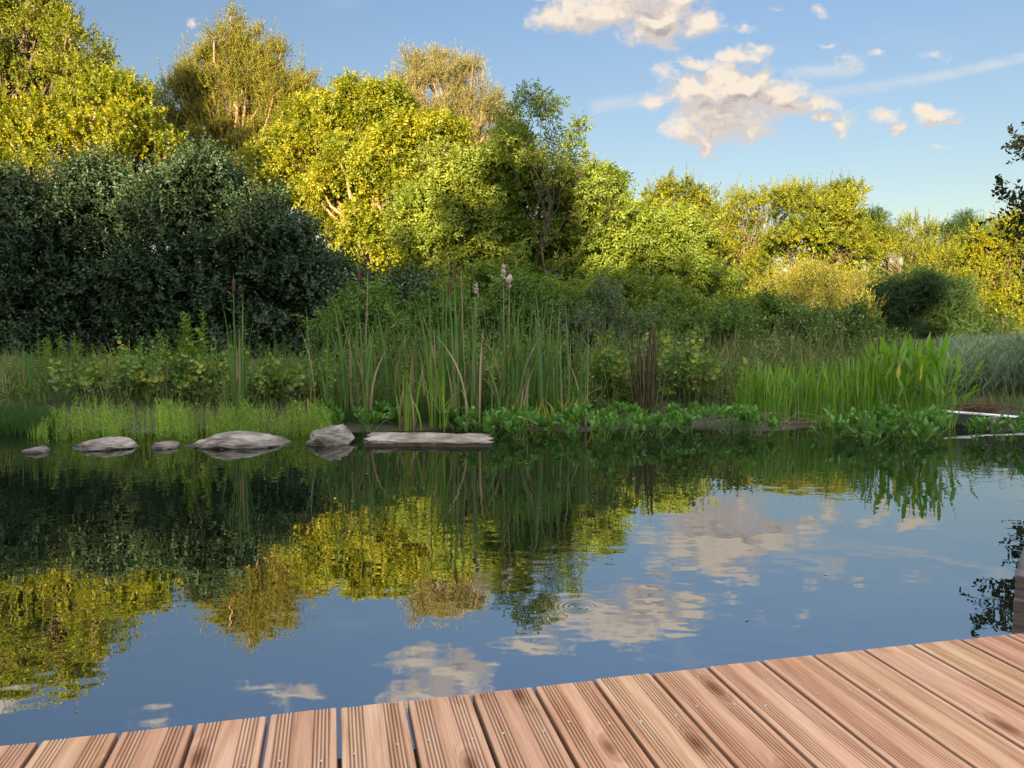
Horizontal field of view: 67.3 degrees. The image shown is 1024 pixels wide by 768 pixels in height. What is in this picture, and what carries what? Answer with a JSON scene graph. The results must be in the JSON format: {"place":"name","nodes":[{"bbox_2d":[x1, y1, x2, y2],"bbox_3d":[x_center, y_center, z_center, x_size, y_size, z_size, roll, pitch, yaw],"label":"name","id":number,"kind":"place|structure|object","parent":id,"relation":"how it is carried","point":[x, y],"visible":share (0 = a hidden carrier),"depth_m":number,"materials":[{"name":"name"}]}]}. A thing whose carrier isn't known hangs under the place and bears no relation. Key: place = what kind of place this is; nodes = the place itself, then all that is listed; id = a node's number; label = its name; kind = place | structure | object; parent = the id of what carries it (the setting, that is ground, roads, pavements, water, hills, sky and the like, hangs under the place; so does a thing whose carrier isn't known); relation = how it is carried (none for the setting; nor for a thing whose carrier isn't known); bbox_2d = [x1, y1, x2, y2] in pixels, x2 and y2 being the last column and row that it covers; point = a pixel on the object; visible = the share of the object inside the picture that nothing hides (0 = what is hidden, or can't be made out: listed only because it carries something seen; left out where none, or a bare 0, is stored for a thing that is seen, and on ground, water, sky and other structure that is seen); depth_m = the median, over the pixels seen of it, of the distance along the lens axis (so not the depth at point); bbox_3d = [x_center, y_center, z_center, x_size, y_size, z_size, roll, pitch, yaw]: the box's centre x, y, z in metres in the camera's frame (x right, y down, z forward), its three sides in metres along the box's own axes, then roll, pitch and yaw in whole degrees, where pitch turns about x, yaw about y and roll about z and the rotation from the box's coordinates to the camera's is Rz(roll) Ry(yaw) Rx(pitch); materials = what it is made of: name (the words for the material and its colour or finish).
{"place":"outdoors","nodes":[
{"label":"outdoors","id":0,"kind":"place"},
{"bbox_2d":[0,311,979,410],"bbox_3d":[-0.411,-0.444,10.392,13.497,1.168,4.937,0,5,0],"label":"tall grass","id":1,"kind":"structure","parent":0,"point":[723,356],"depth_m":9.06,"materials":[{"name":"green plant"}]},
{"bbox_2d":[0,424,1023,767],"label":"water","id":2,"kind":"structure","parent":0,"point":[144,586],"depth_m":3.42,"materials":[{"name":"blue liquid"}]},
{"bbox_2d":[72,437,138,450],"bbox_3d":[-3.502,0.535,6.626,0.506,0.125,0.479,-3,6,-37],"label":"rock","id":3,"kind":"object","parent":2,"relation":"on","point":[108,443],"visible":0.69,"depth_m":6.51,"materials":[{"name":"grey stone"}]},
{"bbox_2d":[17,392,339,441],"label":"waterside plants","id":4,"kind":"object","parent":2,"relation":"in","point":[177,425],"visible":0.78,"depth_m":7.33,"materials":[{"name":"green grass"},{"name":"green leaves"}]},
{"bbox_2d":[184,430,290,448],"bbox_3d":[-2.409,0.520,6.797,0.898,0.198,0.584,0,5,0],"label":"rock","id":5,"kind":"object","parent":2,"relation":"on","point":[237,439],"visible":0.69,"depth_m":6.60,"materials":[{"name":"grey stone"}]},
{"bbox_2d":[306,424,354,445],"bbox_3d":[-1.623,0.497,6.888,0.425,0.248,0.420,0,5,0],"label":"rock","id":6,"kind":"object","parent":2,"relation":"in","point":[341,434],"visible":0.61,"depth_m":6.74,"materials":[{"name":"grey stone"}]},
{"bbox_2d":[353,405,394,431],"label":"bogbean","id":7,"kind":"object","parent":2,"relation":"in","point":[363,413],"visible":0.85,"depth_m":7.54,"materials":[{"name":"plant"}]},
{"bbox_2d":[459,405,495,433],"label":"bogbean","id":8,"kind":"object","parent":2,"relation":"in","point":[473,412],"visible":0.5,"depth_m":7.18,"materials":[{"name":"plant"}]},
{"bbox_2d":[482,408,515,440],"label":"bogbean","id":9,"kind":"object","parent":2,"relation":"in","point":[488,427],"visible":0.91,"depth_m":6.98,"materials":[{"name":"plant"}]},
{"bbox_2d":[501,407,534,439],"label":"bogbean","id":10,"kind":"object","parent":2,"relation":"in","point":[521,428],"visible":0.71,"depth_m":7.02,"materials":[{"name":"plant"}]},
{"bbox_2d":[516,404,556,436],"bbox_3d":[0.257,0.380,7.334,0.420,0.364,0.273,2,5,28],"label":"bogbean","id":11,"kind":"object","parent":2,"relation":"in","point":[541,420],"visible":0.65,"depth_m":7.29,"materials":[{"name":"plant"}]},
{"bbox_2d":[552,406,594,438],"bbox_3d":[0.538,0.391,7.117,0.439,0.375,0.287,-3,5,-33],"label":"bogbean","id":12,"kind":"object","parent":2,"relation":"in","point":[575,418],"visible":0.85,"depth_m":7.14,"materials":[{"name":"plant"}]},
{"bbox_2d":[589,408,619,441],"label":"bogbean","id":13,"kind":"object","parent":2,"relation":"in","point":[609,420],"visible":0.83,"depth_m":6.89,"materials":[{"name":"plant"}]},
{"bbox_2d":[617,411,656,440],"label":"bogbean","id":14,"kind":"object","parent":2,"relation":"in","point":[635,419],"visible":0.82,"depth_m":7.00,"materials":[{"name":"plant"}]},
{"bbox_2d":[638,410,684,438],"bbox_3d":[1.364,0.407,7.143,0.440,0.338,0.291,-1,5,-15],"label":"bogbean","id":15,"kind":"object","parent":2,"relation":"in","point":[658,418],"visible":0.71,"depth_m":7.09,"materials":[{"name":"plant"}]},
{"bbox_2d":[664,407,696,432],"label":"bogbean","id":16,"kind":"object","parent":2,"relation":"in","point":[687,417],"visible":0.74,"depth_m":7.46,"materials":[{"name":"plant"}]},
{"bbox_2d":[706,403,759,433],"bbox_3d":[2.128,0.366,7.412,0.500,0.377,0.220,2,5,18],"label":"bogbean","id":17,"kind":"object","parent":2,"relation":"in","point":[736,412],"visible":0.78,"depth_m":7.40,"materials":[{"name":"plant"}]},
{"bbox_2d":[728,357,768,417],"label":"pickerelweed","id":18,"kind":"object","parent":2,"relation":"in","point":[748,399],"visible":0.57,"depth_m":8.23,"materials":[{"name":"green plant"}]},
{"bbox_2d":[745,405,781,435],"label":"bogbean","id":19,"kind":"object","parent":2,"relation":"in","point":[753,412],"visible":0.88,"depth_m":7.28,"materials":[{"name":"plant"}]},
{"bbox_2d":[754,362,793,424],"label":"pickerelweed","id":20,"kind":"object","parent":2,"relation":"in","point":[774,395],"visible":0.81,"depth_m":7.98,"materials":[{"name":"green plant"}]},
{"bbox_2d":[775,357,821,422],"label":"pickerelweed","id":21,"kind":"object","parent":2,"relation":"in","point":[799,396],"visible":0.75,"depth_m":8.11,"materials":[{"name":"green plant"}]},
{"bbox_2d":[797,360,844,427],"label":"pickerelweed","id":22,"kind":"object","parent":2,"relation":"in","point":[832,386],"visible":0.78,"depth_m":7.99,"materials":[{"name":"green plant"}]},
{"bbox_2d":[809,405,850,438],"bbox_3d":[2.986,0.386,7.176,0.232,0.374,0.392,-4,6,-42],"label":"bogbean","id":23,"kind":"object","parent":2,"relation":"in","point":[839,424],"visible":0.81,"depth_m":7.13,"materials":[{"name":"plant"}]},
{"bbox_2d":[822,356,869,422],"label":"pickerelweed","id":24,"kind":"object","parent":2,"relation":"in","point":[845,408],"visible":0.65,"depth_m":8.07,"materials":[{"name":"green plant"}]},
{"bbox_2d":[835,406,876,437],"bbox_3d":[3.215,0.395,7.231,0.404,0.348,0.253,1,5,14],"label":"bogbean","id":25,"kind":"object","parent":2,"relation":"in","point":[851,414],"visible":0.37,"depth_m":7.21,"materials":[{"name":"plant"}]},
{"bbox_2d":[841,413,898,446],"bbox_3d":[3.119,0.430,6.703,0.211,0.361,0.451,-3,5,-32],"label":"bogbean","id":26,"kind":"object","parent":2,"relation":"in","point":[877,431],"visible":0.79,"depth_m":6.66,"materials":[{"name":"plant"}]},
{"bbox_2d":[848,345,893,424],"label":"pickerelweed","id":27,"kind":"object","parent":2,"relation":"in","point":[868,392],"visible":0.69,"depth_m":7.96,"materials":[{"name":"green plant"}]},
{"bbox_2d":[863,336,921,426],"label":"pickerelweed","id":28,"kind":"object","parent":2,"relation":"in","point":[906,379],"visible":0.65,"depth_m":7.95,"materials":[{"name":"green plant"}]},
{"bbox_2d":[877,404,913,436],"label":"bogbean","id":29,"kind":"object","parent":2,"relation":"in","point":[888,412],"visible":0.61,"depth_m":7.27,"materials":[{"name":"plant"}]},
{"bbox_2d":[879,331,960,425],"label":"pickerelweed","id":30,"kind":"object","parent":2,"relation":"in","point":[926,383],"visible":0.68,"depth_m":7.90,"materials":[{"name":"green plant"}]},
{"bbox_2d":[902,415,948,442],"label":"bogbean","id":31,"kind":"object","parent":2,"relation":"in","point":[920,425],"visible":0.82,"depth_m":6.87,"materials":[{"name":"plant"}]},
{"bbox_2d":[906,404,951,435],"bbox_3d":[3.958,0.375,7.292,0.490,0.380,0.252,0,5,0],"label":"bogbean","id":32,"kind":"object","parent":2,"relation":"in","point":[929,414],"visible":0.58,"depth_m":7.25,"materials":[{"name":"plant"}]},
{"bbox_2d":[904,353,984,428],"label":"pickerelweed","id":33,"kind":"object","parent":2,"relation":"in","point":[956,376],"visible":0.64,"depth_m":7.82,"materials":[{"name":"green plant"}]},
{"bbox_2d":[962,413,991,439],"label":"bogbean","id":34,"kind":"object","parent":2,"relation":"in","point":[980,425],"visible":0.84,"depth_m":7.04,"materials":[{"name":"plant"}]},
{"bbox_2d":[990,411,1023,440],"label":"bogbean","id":35,"kind":"object","parent":2,"relation":"in","point":[996,428],"visible":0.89,"depth_m":6.94,"materials":[{"name":"plant"}]},
{"bbox_2d":[0,322,1023,432],"bbox_3d":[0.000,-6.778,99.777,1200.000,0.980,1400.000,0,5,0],"label":"ground","id":36,"kind":"structure","parent":0,"point":[384,427],"depth_m":8.49,"materials":[{"name":"green plant"}]},
{"bbox_2d":[16,350,47,406],"bbox_3d":[-5.376,-0.023,8.643,0.312,0.709,0.300,0,5,0],"label":"horsetail","id":37,"kind":"object","parent":36,"relation":"on","point":[29,367],"visible":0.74,"depth_m":8.63},
{"bbox_2d":[0,141,98,356],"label":"sallow shrub","id":38,"kind":"object","parent":36,"relation":"on","point":[16,192],"visible":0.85,"depth_m":16.44,"materials":[{"name":"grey plant"}]},
{"bbox_2d":[33,331,79,391],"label":"nettle","id":39,"kind":"object","parent":36,"relation":"on","point":[53,356],"visible":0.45,"depth_m":9.31,"materials":[{"name":"green plant"}]},
{"bbox_2d":[0,0,122,170],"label":"broadleaf tree","id":40,"kind":"object","parent":36,"relation":"on","point":[51,31],"visible":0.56,"depth_m":34.93,"materials":[{"name":"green plant"}]},
{"bbox_2d":[0,136,163,356],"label":"sallow shrub","id":41,"kind":"object","parent":36,"relation":"on","point":[76,172],"visible":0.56,"depth_m":16.86,"materials":[{"name":"green plant"}]},
{"bbox_2d":[26,348,150,404],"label":"bramble","id":42,"kind":"object","parent":36,"relation":"on","point":[90,372],"visible":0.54,"depth_m":8.77,"materials":[{"name":"green plant"}]},
{"bbox_2d":[0,53,188,254],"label":"broadleaf tree","id":43,"kind":"object","parent":36,"relation":"on","point":[119,103],"visible":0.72,"depth_m":27.93,"materials":[{"name":"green plant"}]},
{"bbox_2d":[78,329,207,399],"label":"bramble","id":44,"kind":"object","parent":36,"relation":"on","point":[137,372],"visible":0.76,"depth_m":8.71,"materials":[{"name":"green plant"}]},
{"bbox_2d":[79,116,284,357],"bbox_3d":[-7.299,-2.671,17.267,4.558,6.293,3.418,0,5,0],"label":"sallow shrub","id":45,"kind":"object","parent":36,"relation":"on","point":[162,214],"visible":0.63,"depth_m":16.42,"materials":[{"name":"green plant"}]},
{"bbox_2d":[175,309,211,393],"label":"nettle","id":46,"kind":"object","parent":36,"relation":"on","point":[183,335],"visible":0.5,"depth_m":9.08,"materials":[{"name":"green plant"}]},
{"bbox_2d":[142,327,245,397],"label":"bramble","id":47,"kind":"object","parent":36,"relation":"on","point":[199,364],"visible":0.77,"depth_m":8.74,"materials":[{"name":"green plant"}]},
{"bbox_2d":[207,273,254,428],"bbox_3d":[-2.910,-0.344,7.890,0.452,1.552,0.864,-4,6,-38],"label":"cattail","id":48,"kind":"object","parent":36,"relation":"on","point":[238,379],"visible":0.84,"depth_m":7.76,"materials":[{"name":"green plant"}]},
{"bbox_2d":[154,0,340,199],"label":"poplar tree","id":49,"kind":"object","parent":36,"relation":"on","point":[256,84],"visible":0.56,"depth_m":44.48,"materials":[{"name":"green plant"}]},
{"bbox_2d":[0,388,509,434],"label":"sedge grass","id":50,"kind":"structure","parent":36,"relation":"on","point":[23,422],"depth_m":7.79,"materials":[{"name":"green plant"}]},
{"bbox_2d":[204,346,331,399],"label":"bramble","id":51,"kind":"object","parent":36,"relation":"on","point":[272,378],"visible":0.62,"depth_m":8.65,"materials":[{"name":"green plant"}]},
{"bbox_2d":[169,150,378,358],"bbox_3d":[-5.195,-2.257,16.713,4.340,5.569,3.053,0,5,0],"label":"sallow shrub","id":52,"kind":"object","parent":36,"relation":"on","point":[276,284],"visible":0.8,"depth_m":16.24,"materials":[{"name":"green plant"}]},
{"bbox_2d":[267,350,339,399],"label":"bramble","id":53,"kind":"object","parent":36,"relation":"on","point":[296,378],"visible":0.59,"depth_m":8.67,"materials":[{"name":"green plant"}]},
{"bbox_2d":[236,65,451,249],"bbox_3d":[-7.651,-8.474,36.393,10.815,12.588,4.417,0,5,0],"label":"ash tree","id":54,"kind":"object","parent":36,"relation":"on","point":[350,112],"visible":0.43,"depth_m":35.51,"materials":[{"name":"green plant"}]},
{"bbox_2d":[300,269,391,418],"bbox_3d":[-1.762,-0.444,8.095,1.018,1.601,0.831,0,5,0],"label":"cattail","id":55,"kind":"object","parent":36,"relation":"on","point":[349,400],"visible":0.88,"depth_m":7.96,"materials":[{"name":"green plant"}]},
{"bbox_2d":[291,272,422,374],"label":"sapling thicket","id":56,"kind":"object","parent":36,"relation":"on","point":[379,296],"visible":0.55,"depth_m":10.46,"materials":[{"name":"green plant"}]},
{"bbox_2d":[352,272,385,419],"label":"cattail","id":57,"kind":"object","parent":36,"relation":"on","point":[373,377],"visible":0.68,"depth_m":7.95,"materials":[{"name":"green plant"}]},
{"bbox_2d":[288,255,464,358],"bbox_3d":[-2.681,-0.989,16.372,4.311,3.428,3.052,0,5,0],"label":"sallow shrub","id":58,"kind":"object","parent":36,"relation":"on","point":[410,278],"visible":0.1,"depth_m":15.75,"materials":[{"name":"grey plant"}]},
{"bbox_2d":[291,103,477,283],"bbox_3d":[-4.678,-5.890,28.338,6.944,8.736,3.736,0,5,0],"label":"walnut tree","id":59,"kind":"object","parent":36,"relation":"on","point":[385,160],"visible":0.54,"depth_m":27.59,"materials":[{"name":"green plant"}]},
{"bbox_2d":[367,302,414,401],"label":"cattail","id":60,"kind":"object","parent":36,"relation":"on","point":[384,361],"visible":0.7,"depth_m":8.58,"materials":[{"name":"green plant"}]},
{"bbox_2d":[394,362,424,430],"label":"cattail","id":61,"kind":"object","parent":36,"relation":"on","point":[409,419],"visible":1,"depth_m":7.65},
{"bbox_2d":[402,296,447,405],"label":"cattail","id":62,"kind":"object","parent":36,"relation":"on","point":[426,350],"visible":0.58,"depth_m":8.54,"materials":[{"name":"green plant"}]},
{"bbox_2d":[364,432,493,446],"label":"stone slab","id":63,"kind":"structure","parent":36,"relation":"on","point":[396,439],"depth_m":6.73,"materials":[{"name":"grey stone"}]},
{"bbox_2d":[377,278,482,368],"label":"sapling thicket","id":64,"kind":"object","parent":36,"relation":"on","point":[437,307],"visible":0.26,"depth_m":11.32,"materials":[{"name":"green plant"}]},
{"bbox_2d":[391,340,469,431],"bbox_3d":[-0.760,-0.001,7.508,1.015,0.892,0.664,0,5,0],"label":"cattail","id":65,"kind":"object","parent":36,"relation":"on","point":[441,401],"visible":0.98,"depth_m":7.64},
{"bbox_2d":[409,257,480,421],"bbox_3d":[-0.720,-0.467,7.939,0.836,1.671,0.556,0,5,0],"label":"cattail","id":66,"kind":"object","parent":36,"relation":"on","point":[454,335],"visible":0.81,"depth_m":7.87,"materials":[{"name":"green plant"}]},
{"bbox_2d":[383,39,536,216],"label":"willow tree","id":67,"kind":"object","parent":36,"relation":"on","point":[445,72],"visible":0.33,"depth_m":41.62,"materials":[{"name":"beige plant"}]},
{"bbox_2d":[398,330,529,397],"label":"bramble","id":68,"kind":"object","parent":36,"relation":"on","point":[487,369],"visible":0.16,"depth_m":8.84,"materials":[{"name":"green plant"}]},
{"bbox_2d":[434,273,512,425],"bbox_3d":[-0.361,-0.395,7.719,0.666,1.611,0.597,1,5,17],"label":"cattail","id":69,"kind":"object","parent":36,"relation":"on","point":[474,391],"visible":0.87,"depth_m":7.76,"materials":[{"name":"green plant"}]},
{"bbox_2d":[458,259,560,426],"bbox_3d":[-0.107,-0.415,7.713,1.952,1.681,0.736,-3,6,-35],"label":"cattail","id":70,"kind":"object","parent":36,"relation":"on","point":[506,365],"visible":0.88,"depth_m":7.76,"materials":[{"name":"green plant"}]},
{"bbox_2d":[422,255,608,358],"bbox_3d":[0.058,-1.289,15.841,4.046,2.644,2.112,0,5,0],"label":"hazel shrub","id":71,"kind":"object","parent":36,"relation":"on","point":[480,272],"visible":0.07,"depth_m":15.34,"materials":[{"name":"green plant"}]},
{"bbox_2d":[482,281,555,424],"bbox_3d":[0.107,-0.348,7.831,0.836,1.508,0.736,-1,5,-11],"label":"cattail","id":72,"kind":"object","parent":36,"relation":"on","point":[542,380],"visible":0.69,"depth_m":7.91,"materials":[{"name":"green plant"}]},
{"bbox_2d":[377,117,668,289],"bbox_3d":[0.443,-3.752,21.060,8.104,7.036,3.819,0,5,0],"label":"shrub","id":73,"kind":"object","parent":36,"relation":"on","point":[440,225],"visible":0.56,"depth_m":20.14,"materials":[{"name":"green plant"}]},
{"bbox_2d":[457,257,597,373],"bbox_3d":[0.315,-0.836,11.349,2.294,2.144,2.041,0,5,0],"label":"sapling thicket","id":74,"kind":"object","parent":36,"relation":"on","point":[489,313],"visible":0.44,"depth_m":10.95,"materials":[{"name":"green plant"}]},
{"bbox_2d":[524,281,576,421],"bbox_3d":[0.432,-0.374,8.233,0.679,1.459,0.933,3,5,30],"label":"cattail","id":75,"kind":"object","parent":36,"relation":"on","point":[555,372],"visible":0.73,"depth_m":8.01,"materials":[{"name":"green plant"}]},
{"bbox_2d":[486,77,637,273],"bbox_3d":[1.257,-4.263,19.545,3.831,6.875,1.566,0,5,0],"label":"walnut tree","id":76,"kind":"object","parent":36,"relation":"on","point":[567,144],"visible":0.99,"depth_m":19.34,"materials":[{"name":"green plant"}]},
{"bbox_2d":[564,331,610,425],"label":"cattail","id":77,"kind":"object","parent":36,"relation":"on","point":[580,390],"visible":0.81,"depth_m":7.76,"materials":[{"name":"green plant"}]},
{"bbox_2d":[531,270,668,374],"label":"sapling thicket","id":78,"kind":"object","parent":36,"relation":"on","point":[605,295],"visible":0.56,"depth_m":10.84,"materials":[{"name":"green plant"}]},
{"bbox_2d":[581,330,651,399],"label":"bramble","id":79,"kind":"object","parent":36,"relation":"on","point":[610,357],"visible":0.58,"depth_m":8.75,"materials":[{"name":"green plant"}]},
{"bbox_2d":[625,322,673,413],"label":"dead rush","id":80,"kind":"object","parent":36,"relation":"on","point":[646,393],"visible":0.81,"depth_m":8.30,"materials":[{"name":"plant"}]},
{"bbox_2d":[567,263,737,355],"bbox_3d":[2.876,-1.138,15.427,3.604,2.582,1.905,0,5,0],"label":"hazel shrub","id":81,"kind":"object","parent":36,"relation":"on","point":[635,295],"visible":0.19,"depth_m":15.10,"materials":[{"name":"green plant"}]},
{"bbox_2d":[579,196,752,311],"bbox_3d":[4.070,-2.428,20.941,5.219,5.383,3.144,0,5,0],"label":"willow shrub","id":82,"kind":"object","parent":36,"relation":"on","point":[673,228],"visible":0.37,"depth_m":20.26,"materials":[{"name":"green plant"}]},
{"bbox_2d":[638,161,748,279],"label":"broadleaf tree","id":83,"kind":"object","parent":36,"relation":"on","point":[694,196],"visible":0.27,"depth_m":45.55,"materials":[{"name":"green plant"}]},
{"bbox_2d":[626,278,761,360],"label":"sapling thicket","id":84,"kind":"object","parent":36,"relation":"on","point":[690,318],"visible":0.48,"depth_m":11.22,"materials":[{"name":"green plant"}]},
{"bbox_2d":[648,324,747,398],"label":"bramble","id":85,"kind":"object","parent":36,"relation":"on","point":[688,361],"visible":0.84,"depth_m":8.73,"materials":[{"name":"green plant"}]},
{"bbox_2d":[699,173,813,295],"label":"broadleaf tree","id":86,"kind":"object","parent":36,"relation":"on","point":[751,245],"visible":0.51,"depth_m":48.40,"materials":[{"name":"green plant"}]},
{"bbox_2d":[697,285,833,366],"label":"sapling thicket","id":87,"kind":"object","parent":36,"relation":"on","point":[769,305],"visible":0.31,"depth_m":12.41,"materials":[{"name":"green plant"}]},
{"bbox_2d":[743,247,888,346],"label":"willow shrub","id":88,"kind":"object","parent":36,"relation":"on","point":[804,276],"visible":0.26,"depth_m":23.50,"materials":[{"name":"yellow plant"}]},
{"bbox_2d":[742,168,890,312],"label":"broadleaf tree","id":89,"kind":"object","parent":36,"relation":"on","point":[833,207],"visible":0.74,"depth_m":43.29,"materials":[{"name":"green plant"}]},
{"bbox_2d":[777,286,908,361],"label":"sapling thicket","id":90,"kind":"object","parent":36,"relation":"on","point":[845,315],"visible":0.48,"depth_m":12.00,"materials":[{"name":"green plant"}]},
{"bbox_2d":[839,205,994,313],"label":"broadleaf tree","id":91,"kind":"object","parent":36,"relation":"on","point":[921,250],"visible":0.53,"depth_m":48.29,"materials":[{"name":"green plant"}]},
{"bbox_2d":[859,203,991,274],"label":"locust tree","id":92,"kind":"object","parent":36,"relation":"on","point":[964,220],"visible":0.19,"depth_m":57.59,"materials":[{"name":"green plant"}]},
{"bbox_2d":[847,263,1023,338],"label":"broadleaf shrub","id":93,"kind":"object","parent":36,"relation":"on","point":[931,298],"visible":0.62,"depth_m":34.77,"materials":[{"name":"green plant"}]},
{"bbox_2d":[938,409,1017,425],"bbox_3d":[5.875,0.500,8.029,2.986,0.463,0.182,0,5,2],"label":"pond edging","id":94,"kind":"object","parent":36,"relation":"on","point":[963,416],"visible":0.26,"depth_m":8.06,"materials":[{"name":"silver metal"}]},
{"bbox_2d":[932,327,1023,396],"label":"reeds","id":95,"kind":"object","parent":36,"relation":"on","point":[1004,360],"visible":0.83,"depth_m":9.47,"materials":[{"name":"green plant"}]},
{"bbox_2d":[944,401,1023,413],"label":"bark mulch","id":96,"kind":"object","parent":36,"relation":"on","point":[985,409],"visible":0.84,"depth_m":8.36,"materials":[{"name":"brown wood"}]},
{"bbox_2d":[947,201,1023,333],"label":"broadleaf tree","id":97,"kind":"object","parent":36,"relation":"on","point":[996,255],"visible":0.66,"depth_m":50.05,"materials":[{"name":"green plant"}]},
{"bbox_2d":[976,121,1023,305],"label":"alder tree","id":98,"kind":"object","parent":36,"relation":"on","point":[1015,145],"visible":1,"depth_m":8.96,"materials":[{"name":"green plant"}]},
{"bbox_2d":[0,633,1023,767],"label":"deck","id":99,"kind":"structure","parent":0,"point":[957,703],"depth_m":1.66,"materials":[{"name":"brown light reddish-brown wood"}]},
{"bbox_2d":[1012,547,1023,633],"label":"planter box","id":100,"kind":"object","parent":99,"relation":"on","point":[1018,615],"visible":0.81,"depth_m":2.17,"materials":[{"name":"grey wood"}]},
{"bbox_2d":[9,0,1023,322],"label":"sky","id":101,"kind":"structure","parent":0,"point":[919,99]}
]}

